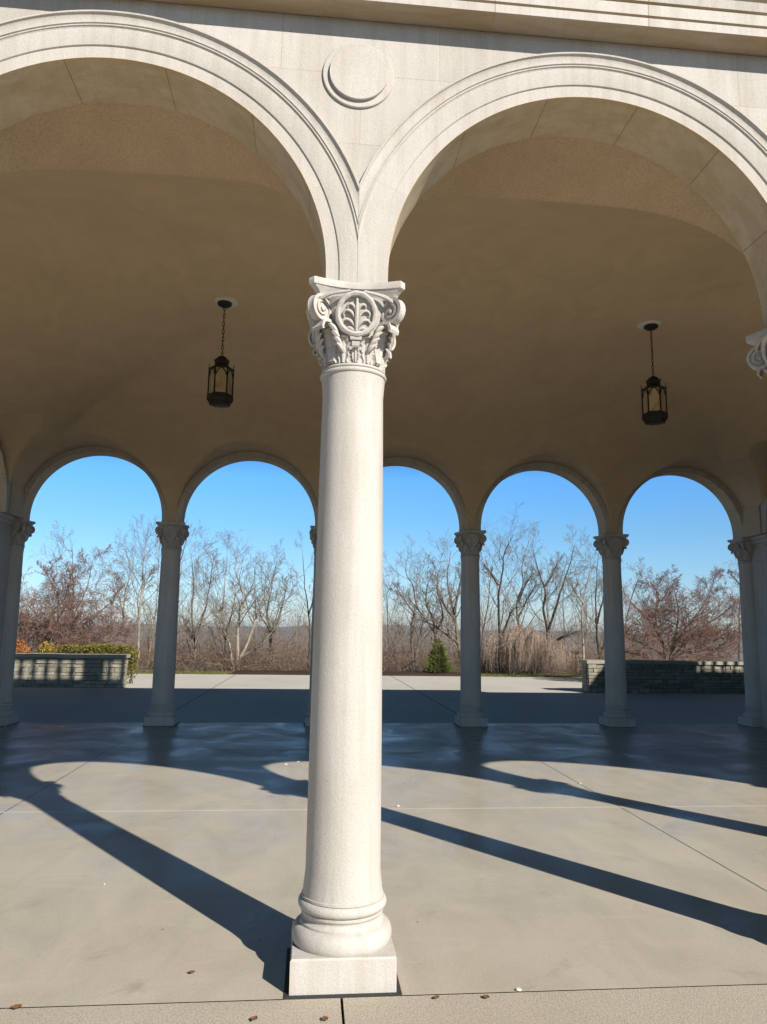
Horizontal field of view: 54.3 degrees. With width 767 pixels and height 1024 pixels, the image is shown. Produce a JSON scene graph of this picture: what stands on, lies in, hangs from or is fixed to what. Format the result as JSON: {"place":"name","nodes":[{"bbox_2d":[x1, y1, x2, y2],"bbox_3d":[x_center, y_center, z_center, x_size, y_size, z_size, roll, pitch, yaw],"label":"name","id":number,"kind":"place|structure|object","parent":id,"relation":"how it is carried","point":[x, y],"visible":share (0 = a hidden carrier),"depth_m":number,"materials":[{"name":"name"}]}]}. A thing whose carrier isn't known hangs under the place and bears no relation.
{"place":"outdoors","nodes":[
{"label":"outdoors","id":0,"kind":"place"},
{"bbox_2d":[16,639,31,652],"bbox_3d":[-10.401,4.239,21.273,0.817,1.282,0.792,2,-9,-5],"label":"orange shrub","id":1,"kind":"object","parent":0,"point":[21,648],"visible":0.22,"depth_m":21.33,"materials":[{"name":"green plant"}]},
{"bbox_2d":[35,641,57,652],"bbox_3d":[-9.676,4.296,21.397,0.539,1.225,0.816,2,-9,-5],"label":"golden shrub","id":2,"kind":"object","parent":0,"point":[47,646],"visible":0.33,"depth_m":21.38,"materials":[{"name":"yellow plant"}]},
{"bbox_2d":[16,544,141,653],"bbox_3d":[-9.979,3.200,22.853,4.886,4.660,3.270,5,-10,-25],"label":"ornamental tree","id":3,"kind":"object","parent":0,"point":[57,627],"visible":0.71,"depth_m":22.89,"materials":[{"name":"brown plant"}]},
{"bbox_2d":[11,674,745,723],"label":"terrace","id":4,"kind":"structure","parent":0,"point":[215,698],"depth_m":16.99,"materials":[{"name":"concrete"}]},
{"bbox_2d":[13,653,130,687],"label":"stone wall","id":5,"kind":"structure","parent":4,"relation":"on","point":[69,670],"depth_m":19.89,"materials":[{"name":"grey stone"}]},
{"bbox_2d":[54,643,138,683],"bbox_3d":[-8.253,4.357,21.490,2.291,1.174,0.906,2,-9,-5],"label":"golden hedge","id":6,"kind":"object","parent":4,"relation":"on","point":[96,648],"visible":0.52,"depth_m":21.36,"materials":[{"name":"green plant"}]},
{"bbox_2d":[579,659,744,693],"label":"stone wall","id":7,"kind":"structure","parent":4,"relation":"on","point":[663,676],"depth_m":20.76,"materials":[{"name":"grey stone"}]},
{"bbox_2d":[598,564,742,660],"bbox_3d":[9.727,3.826,24.369,5.409,4.392,3.118,0,-9,6],"label":"ornamental tree","id":8,"kind":"object","parent":4,"relation":"on","point":[696,635],"visible":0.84,"depth_m":24.21,"materials":[{"name":"brown plant"}]},
{"bbox_2d":[18,456,741,633],"label":"sky","id":9,"kind":"structure","parent":0,"point":[668,521],"materials":[{"name":"blue"}]},
{"bbox_2d":[0,722,766,1007],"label":"pavilion floor","id":10,"kind":"structure","parent":0,"point":[514,856],"depth_m":5.34,"materials":[{"name":"concrete"}]},
{"bbox_2d":[0,624,766,1023],"bbox_3d":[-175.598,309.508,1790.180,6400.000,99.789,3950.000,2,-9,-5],"label":"hillside","id":11,"kind":"structure","parent":0,"point":[248,630],"depth_m":1849.63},
{"bbox_2d":[31,521,103,643],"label":"bare tree","id":12,"kind":"object","parent":11,"relation":"on","point":[63,558],"visible":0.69,"depth_m":33.73,"materials":[{"name":"brown plant"}]},
{"bbox_2d":[84,528,148,644],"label":"bare tree","id":13,"kind":"object","parent":11,"relation":"on","point":[122,578],"visible":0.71,"depth_m":31.04,"materials":[{"name":"brown plant"}]},
{"bbox_2d":[104,514,182,661],"bbox_3d":[-9.594,3.260,29.659,2.813,6.402,3.973,2,-9,-5],"label":"bare tree","id":14,"kind":"object","parent":11,"relation":"on","point":[142,585],"visible":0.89,"depth_m":29.15,"materials":[{"name":"grey plant"}]},
{"bbox_2d":[98,523,200,669],"bbox_3d":[-9.160,3.570,30.093,2.526,6.161,4.109,-4,-10,27],"label":"bare tree","id":15,"kind":"object","parent":11,"relation":"on","point":[158,550],"visible":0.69,"depth_m":29.69,"materials":[{"name":"brown plant"}]},
{"bbox_2d":[131,515,219,634],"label":"bare tree","id":16,"kind":"object","parent":11,"relation":"on","point":[181,563],"visible":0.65,"depth_m":32.34,"materials":[{"name":"brown plant"}]},
{"bbox_2d":[129,670,228,673],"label":"grass verge","id":17,"kind":"object","parent":11,"relation":"on","point":[179,672],"depth_m":26.79,"materials":[{"name":"plant"}]},
{"bbox_2d":[150,536,240,670],"bbox_3d":[-7.076,3.659,29.099,3.296,5.578,3.508,0,-9,8],"label":"bare tree","id":18,"kind":"object","parent":11,"relation":"on","point":[193,640],"visible":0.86,"depth_m":29.05,"materials":[{"name":"brown plant"}]},
{"bbox_2d":[182,534,248,671],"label":"bare tree","id":19,"kind":"object","parent":11,"relation":"on","point":[238,592],"visible":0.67,"depth_m":29.98,"materials":[{"name":"brown plant"}]},
{"bbox_2d":[191,529,290,670],"bbox_3d":[-5.577,3.467,28.992,4.005,5.949,3.436,6,-10,-30],"label":"bare tree","id":20,"kind":"object","parent":11,"relation":"on","point":[245,596],"visible":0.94,"depth_m":29.03,"materials":[{"name":"brown plant"}]},
{"bbox_2d":[215,550,273,658],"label":"bare tree","id":21,"kind":"object","parent":11,"relation":"on","point":[249,601],"visible":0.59,"depth_m":36.27,"materials":[{"name":"brown plant"}]},
{"bbox_2d":[233,539,311,668],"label":"bare tree","id":22,"kind":"object","parent":11,"relation":"on","point":[278,604],"visible":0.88,"depth_m":29.71,"materials":[{"name":"brown plant"}]},
{"bbox_2d":[271,531,313,670],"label":"bare tree","id":23,"kind":"object","parent":11,"relation":"on","point":[309,630],"visible":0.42,"depth_m":29.79,"materials":[{"name":"grey plant"}]},
{"bbox_2d":[231,670,459,675],"bbox_3d":[-1.228,5.940,27.539,8.800,0.130,1.630,2,-9,-5],"label":"mulch bed","id":24,"kind":"object","parent":11,"relation":"on","point":[301,672],"visible":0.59,"depth_m":27.10,"materials":[{"name":"brown soil"}]},
{"bbox_2d":[422,638,455,672],"bbox_3d":[2.084,5.372,27.922,1.307,1.401,1.319,2,-9,-5],"label":"evergreen shrub","id":25,"kind":"object","parent":24,"relation":"on","point":[441,658],"visible":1,"depth_m":27.77,"materials":[{"name":"green plant"}]},
{"bbox_2d":[19,561,741,668],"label":"woodland","id":26,"kind":"object","parent":11,"relation":"on","point":[414,635],"visible":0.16,"depth_m":65.70,"materials":[{"name":"brown plant"}]},
{"bbox_2d":[21,602,740,674],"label":"undergrowth","id":27,"kind":"object","parent":11,"relation":"on","point":[205,661],"visible":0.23,"depth_m":30.10,"materials":[{"name":"brown plant"}]},
{"bbox_2d":[0,0,766,999],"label":"pavilion","id":28,"kind":"structure","parent":11,"relation":"on","point":[458,250],"depth_m":5.77,"materials":[{"name":"stone"}]},
{"bbox_2d":[206,297,238,407],"bbox_3d":[-1.892,-1.882,8.771,0.330,1.315,0.330,2,-9,-5],"label":"hanging lantern","id":29,"kind":"object","parent":28,"relation":"hanging from","point":[220,382],"visible":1,"depth_m":8.64,"materials":[{"name":"black metal"}]},
{"bbox_2d":[637,320,667,425],"bbox_3d":[3.339,-1.732,9.258,0.330,1.315,0.330,2,-9,-5],"label":"hanging lantern","id":30,"kind":"object","parent":28,"relation":"hanging from","point":[654,401],"visible":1,"depth_m":9.13,"materials":[{"name":"black metal"}]},
{"bbox_2d":[0,985,766,1023],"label":"walkway","id":31,"kind":"structure","parent":11,"relation":"on","point":[742,1004],"depth_m":3.19,"materials":[{"name":"beige concrete"}]},
{"bbox_2d":[10,1004,21,1008],"bbox_3d":[-1.550,2.088,3.154,0.038,0.011,0.038,-2,-10,19],"label":"dry leaf","id":32,"kind":"object","parent":31,"relation":"on","point":[16,1006],"visible":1,"depth_m":3.16,"materials":[{"name":"brown plant"}]},
{"bbox_2d":[382,565,421,658],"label":"bare tree","id":33,"kind":"object","parent":11,"relation":"on","point":[391,570],"visible":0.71,"depth_m":35.97,"materials":[{"name":"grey plant"}]},
{"bbox_2d":[383,534,449,671],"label":"bare tree","id":34,"kind":"object","parent":11,"relation":"on","point":[400,595],"visible":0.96,"depth_m":30.13,"materials":[{"name":"brown plant"}]},
{"bbox_2d":[400,551,460,654],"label":"bare tree","id":35,"kind":"object","parent":11,"relation":"on","point":[435,603],"visible":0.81,"depth_m":30.80,"materials":[{"name":"brown plant"}]},
{"bbox_2d":[410,529,460,660],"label":"bare tree","id":36,"kind":"object","parent":11,"relation":"on","point":[454,617],"visible":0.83,"depth_m":30.08,"materials":[{"name":"brown plant"}]},
{"bbox_2d":[434,538,514,660],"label":"bare tree","id":37,"kind":"object","parent":11,"relation":"on","point":[485,617],"visible":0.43,"depth_m":35.48,"materials":[{"name":"grey plant"}]},
{"bbox_2d":[487,520,552,631],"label":"bare tree","id":38,"kind":"object","parent":11,"relation":"on","point":[519,598],"visible":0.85,"depth_m":31.88,"materials":[{"name":"grey plant"}]},
{"bbox_2d":[479,502,563,673],"bbox_3d":[5.220,3.444,31.985,3.899,7.408,3.859,6,-10,-30],"label":"bare tree","id":39,"kind":"object","parent":11,"relation":"on","point":[489,572],"visible":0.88,"depth_m":31.48,"materials":[{"name":"brown plant"}]},
{"bbox_2d":[481,673,578,676],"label":"grass verge","id":40,"kind":"object","parent":11,"relation":"on","point":[493,674],"depth_m":27.99,"materials":[{"name":"plant"}]},
{"bbox_2d":[127,669,581,676],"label":"grass","id":41,"kind":"structure","parent":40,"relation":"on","point":[490,674],"depth_m":27.47,"materials":[{"name":"plant"}]},
{"bbox_2d":[484,624,579,674],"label":"weeping tree","id":42,"kind":"object","parent":40,"relation":"on","point":[529,642],"visible":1,"depth_m":28.54,"materials":[{"name":"brown plant"}]},
{"bbox_2d":[490,524,591,672],"bbox_3d":[6.438,3.661,30.898,4.982,6.562,2.622,5,-10,-26],"label":"bare tree","id":43,"kind":"object","parent":11,"relation":"on","point":[547,626],"visible":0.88,"depth_m":30.98,"materials":[{"name":"brown plant"}]},
{"bbox_2d":[531,553,602,668],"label":"bare tree","id":44,"kind":"object","parent":11,"relation":"on","point":[563,612],"visible":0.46,"depth_m":36.83,"materials":[{"name":"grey plant"}]},
{"bbox_2d":[548,541,602,671],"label":"bare tree","id":45,"kind":"object","parent":11,"relation":"on","point":[577,583],"visible":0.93,"depth_m":30.07,"materials":[{"name":"brown plant"}]},
{"bbox_2d":[573,651,578,672],"bbox_3d":[8.020,6.406,31.099,0.280,1.220,0.180,2,-9,-5],"label":"wooden post","id":46,"kind":"object","parent":11,"relation":"on","point":[575,654],"visible":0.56,"depth_m":31.10,"materials":[{"name":"brown wood"}]},
{"bbox_2d":[556,527,629,659],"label":"bare tree","id":47,"kind":"object","parent":11,"relation":"on","point":[597,622],"visible":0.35,"depth_m":31.65,"materials":[{"name":"grey plant"}]},
{"bbox_2d":[622,557,666,659],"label":"bare tree","id":48,"kind":"object","parent":11,"relation":"on","point":[636,586],"visible":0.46,"depth_m":31.52,"materials":[{"name":"brown plant"}]},
{"bbox_2d":[694,554,741,660],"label":"bare tree","id":49,"kind":"object","parent":11,"relation":"on","point":[731,571],"visible":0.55,"depth_m":28.77,"materials":[{"name":"brown plant"}]}
]}

